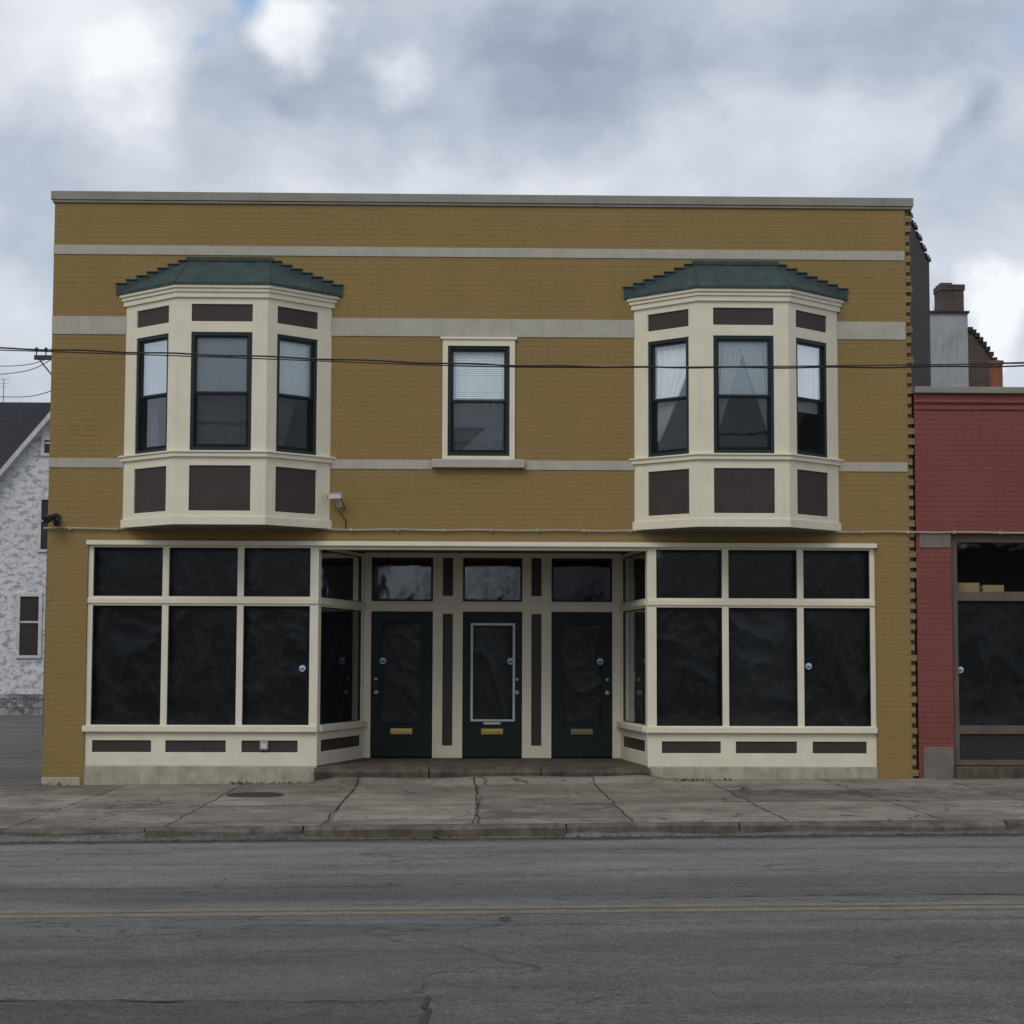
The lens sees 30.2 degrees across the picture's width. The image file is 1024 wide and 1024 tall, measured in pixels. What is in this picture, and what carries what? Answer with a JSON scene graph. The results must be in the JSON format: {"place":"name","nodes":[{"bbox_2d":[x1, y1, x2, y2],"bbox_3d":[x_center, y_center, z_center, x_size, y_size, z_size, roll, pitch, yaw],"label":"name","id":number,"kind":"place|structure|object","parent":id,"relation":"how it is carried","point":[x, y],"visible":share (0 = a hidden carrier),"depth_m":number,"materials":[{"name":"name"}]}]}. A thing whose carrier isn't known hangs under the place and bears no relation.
{"place":"outdoors","nodes":[
{"label":"outdoors","id":0,"kind":"place"},
{"bbox_2d":[0,715,42,785],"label":"parking lot","id":1,"kind":"structure","parent":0,"point":[21,747],"depth_m":37.83,"materials":[{"name":"grey asphalt"}]},
{"bbox_2d":[34,347,51,734],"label":"utility pole","id":2,"kind":"object","parent":1,"relation":"on","point":[42,357],"visible":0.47,"depth_m":46.49,"materials":[{"name":"brown wood"}]},
{"bbox_2d":[0,360,43,366],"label":"utility cable","id":3,"kind":"object","parent":2,"relation":"attached to","point":[22,365],"visible":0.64,"depth_m":56.31,"materials":[{"name":"black rubber"}]},
{"bbox_2d":[0,360,50,374],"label":"utility cable","id":4,"kind":"object","parent":2,"relation":"attached to","point":[26,370],"visible":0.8,"depth_m":55.58,"materials":[{"name":"black rubber"}]},
{"bbox_2d":[0,391,50,396],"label":"utility cable","id":5,"kind":"object","parent":2,"relation":"attached to","point":[30,396],"visible":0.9,"depth_m":53.62,"materials":[{"name":"black rubber"}]},
{"bbox_2d":[0,833,1023,1023],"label":"road","id":6,"kind":"structure","parent":0,"point":[927,966],"depth_m":12.57,"materials":[{"name":"grey asphalt"}]},
{"bbox_2d":[0,998,424,1023],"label":"road patch","id":7,"kind":"object","parent":6,"relation":"on","point":[406,1011],"visible":1,"depth_m":9.57,"materials":[{"name":"grey asphalt"}]},
{"bbox_2d":[0,906,1023,917],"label":"lane marking","id":8,"kind":"object","parent":6,"relation":"on","point":[533,911],"visible":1,"depth_m":13.39,"materials":[{"name":"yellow paint"}]},
{"bbox_2d":[0,901,1023,913],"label":"lane marking","id":9,"kind":"object","parent":6,"relation":"on","point":[497,907],"visible":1,"depth_m":13.65,"materials":[{"name":"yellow paint"}]},
{"bbox_2d":[0,846,1023,1023],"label":"road crack","id":10,"kind":"object","parent":6,"relation":"on","point":[424,1019],"visible":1,"depth_m":12.80,"materials":[{"name":"black asphalt"}]},
{"bbox_2d":[7,781,1016,919],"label":"fallen leaves","id":11,"kind":"object","parent":6,"relation":"on","point":[509,837],"visible":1,"depth_m":19.11,"materials":[{"name":"brown plant"}]},
{"bbox_2d":[0,778,1023,827],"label":"sidewalk","id":12,"kind":"structure","parent":0,"point":[28,806],"depth_m":22.32,"materials":[{"name":"concrete"}]},
{"bbox_2d":[226,792,282,796],"bbox_3d":[-3.240,3.569,23.925,0.720,0.048,0.720,0,-5,-1],"label":"manhole cover","id":13,"kind":"object","parent":12,"relation":"on","point":[256,794],"visible":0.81,"depth_m":23.76,"materials":[{"name":"metal"}]},
{"bbox_2d":[38,777,731,785],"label":"weeds","id":14,"kind":"object","parent":12,"relation":"on","point":[239,782],"visible":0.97,"depth_m":26.13,"materials":[{"name":"green plant"}]},
{"bbox_2d":[104,784,989,822],"bbox_3d":[0.572,3.429,22.598,16.235,0.154,6.241,0,-5,-1],"label":"sidewalk crack","id":15,"kind":"object","parent":12,"relation":"on","point":[583,802],"visible":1,"depth_m":22.32,"materials":[{"name":"black concrete"}]},
{"bbox_2d":[0,820,1023,841],"bbox_3d":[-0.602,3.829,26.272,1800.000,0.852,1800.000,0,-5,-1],"label":"ground","id":16,"kind":"structure","parent":0,"point":[107,837],"depth_m":19.26,"materials":[{"name":"concrete"}]},
{"bbox_2d":[0,402,50,714],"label":"shingled house","id":17,"kind":"structure","parent":16,"relation":"on","point":[24,452],"depth_m":66.21,"materials":[{"name":"white"}]},
{"bbox_2d":[0,379,9,402],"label":"roof antenna","id":18,"kind":"object","parent":17,"relation":"on","point":[3,386],"visible":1,"depth_m":73.68,"materials":[{"name":"grey metal"}]},
{"bbox_2d":[15,592,42,657],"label":"window","id":19,"kind":"structure","parent":17,"relation":"in","point":[29,604],"depth_m":66.00,"materials":[{"name":"wood"}]},
{"bbox_2d":[37,495,47,551],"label":"window","id":20,"kind":"structure","parent":17,"relation":"in","point":[42,499],"depth_m":66.27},
{"bbox_2d":[41,436,49,455],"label":"window","id":21,"kind":"structure","parent":17,"relation":"in","point":[45,440],"depth_m":66.50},
{"bbox_2d":[0,819,1023,837],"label":"kerb","id":22,"kind":"structure","parent":16,"relation":"on","point":[450,830],"depth_m":19.34,"materials":[{"name":"concrete"}]},
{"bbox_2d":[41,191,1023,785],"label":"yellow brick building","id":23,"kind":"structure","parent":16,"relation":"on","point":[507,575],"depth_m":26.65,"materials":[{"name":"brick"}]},
{"bbox_2d":[43,513,60,525],"bbox_3d":[-6.331,0.107,26.297,0.214,0.192,0.300,-2,-5,21],"label":"floodlight","id":24,"kind":"object","parent":23,"relation":"attached to","point":[54,517],"visible":1,"depth_m":26.23,"materials":[{"name":"black plastic"}]},
{"bbox_2d":[82,545,319,765],"bbox_3d":[-4.312,1.966,26.423,3.232,3.100,0.232,0,-5,-1],"label":"storefront window","id":25,"kind":"structure","parent":23,"relation":"in","point":[197,655],"depth_m":26.48,"materials":[{"name":"black glass"}]},
{"bbox_2d":[115,257,343,530],"bbox_3d":[-3.970,-1.695,26.238,3.200,3.849,0.892,0,-5,-1],"label":"bay window","id":26,"kind":"structure","parent":23,"relation":"in","point":[205,437],"depth_m":26.06,"materials":[{"name":"beige paint"}]},
{"bbox_2d":[260,741,268,749],"bbox_3d":[-3.429,3.232,26.276,0.120,0.120,0.064,0,-5,-1],"label":"outlet box","id":27,"kind":"object","parent":23,"relation":"attached to","point":[264,745],"visible":1,"depth_m":26.25,"materials":[{"name":"grey metal"}]},
{"bbox_2d":[327,493,345,528],"bbox_3d":[-2.434,-0.014,26.443,0.220,0.488,0.240,-1,-5,20],"label":"security camera","id":28,"kind":"object","parent":23,"relation":"attached to","point":[336,496],"visible":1,"depth_m":26.38,"materials":[{"name":"white plastic"}]},
{"bbox_2d":[317,550,366,765],"bbox_3d":[-2.513,2.080,27.599,0.604,3.070,2.214,0,-5,2],"label":"entrance side window","id":29,"kind":"structure","parent":23,"relation":"in","point":[341,572],"depth_m":27.81,"materials":[{"name":"black glass"}]},
{"bbox_2d":[371,612,432,756],"bbox_3d":[-1.666,2.599,28.698,0.917,2.181,0.197,0,-5,-1],"label":"door","id":30,"kind":"structure","parent":23,"relation":"in","point":[401,655],"depth_m":28.75,"materials":[{"name":"black glass"}]},
{"bbox_2d":[432,337,524,467],"bbox_3d":[-0.470,-1.532,26.757,1.298,1.851,0.291,0,-5,-1],"label":"window","id":31,"kind":"structure","parent":23,"relation":"in","point":[478,403],"depth_m":26.77,"materials":[{"name":"beige glass"}]},
{"bbox_2d":[463,612,521,756],"bbox_3d":[-0.299,2.606,28.728,0.887,2.181,0.197,0,-5,-1],"label":"door","id":32,"kind":"structure","parent":23,"relation":"in","point":[492,641],"depth_m":28.78,"materials":[{"name":"black glass"}]},
{"bbox_2d":[552,612,611,756],"bbox_3d":[1.056,2.612,28.758,0.910,2.181,0.197,0,-5,-1],"label":"door","id":33,"kind":"structure","parent":23,"relation":"in","point":[581,641],"depth_m":28.81,"materials":[{"name":"black glass"}]},
{"bbox_2d":[617,551,657,765],"bbox_3d":[1.811,2.100,27.688,0.304,3.070,2.181,1,-5,-5],"label":"entrance side window","id":34,"kind":"structure","parent":23,"relation":"in","point":[632,724],"depth_m":27.83,"materials":[{"name":"beige paint"}]},
{"bbox_2d":[623,261,848,532],"bbox_3d":[3.170,-1.661,26.397,3.200,3.849,0.892,0,-5,-1],"label":"bay window","id":35,"kind":"structure","parent":23,"relation":"in","point":[698,313],"depth_m":26.20,"materials":[{"name":"beige paint"}]},
{"bbox_2d":[645,547,877,766],"bbox_3d":[3.471,2.003,26.596,3.232,3.100,0.232,0,-5,-1],"label":"storefront window","id":36,"kind":"structure","parent":23,"relation":"in","point":[766,657],"depth_m":26.66,"materials":[{"name":"black glass"}]},
{"bbox_2d":[930,283,1003,386],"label":"house","id":37,"kind":"structure","parent":16,"relation":"on","point":[955,338],"depth_m":39.11,"materials":[{"name":"grey paint"}]},
{"bbox_2d":[912,386,1023,778],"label":"red brick building","id":38,"kind":"structure","parent":16,"relation":"on","point":[968,462],"depth_m":26.77,"materials":[{"name":"brick"}]},
{"bbox_2d":[951,535,1023,765],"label":"storefront window","id":39,"kind":"structure","parent":38,"relation":"in","point":[988,621],"depth_m":26.78,"materials":[{"name":"black glass"}]},
{"bbox_2d":[0,347,1023,368],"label":"utility cable","id":40,"kind":"object","parent":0,"point":[492,364],"visible":1,"depth_m":22.70,"materials":[{"name":"black rubber"}]},
{"bbox_2d":[0,350,1023,367],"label":"utility cable","id":41,"kind":"object","parent":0,"point":[496,366],"visible":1,"depth_m":22.70,"materials":[{"name":"black rubber"}]},
{"bbox_2d":[0,0,1023,401],"label":"sky","id":42,"kind":"structure","parent":0,"point":[922,101],"materials":[{"name":"grey"}]}
]}

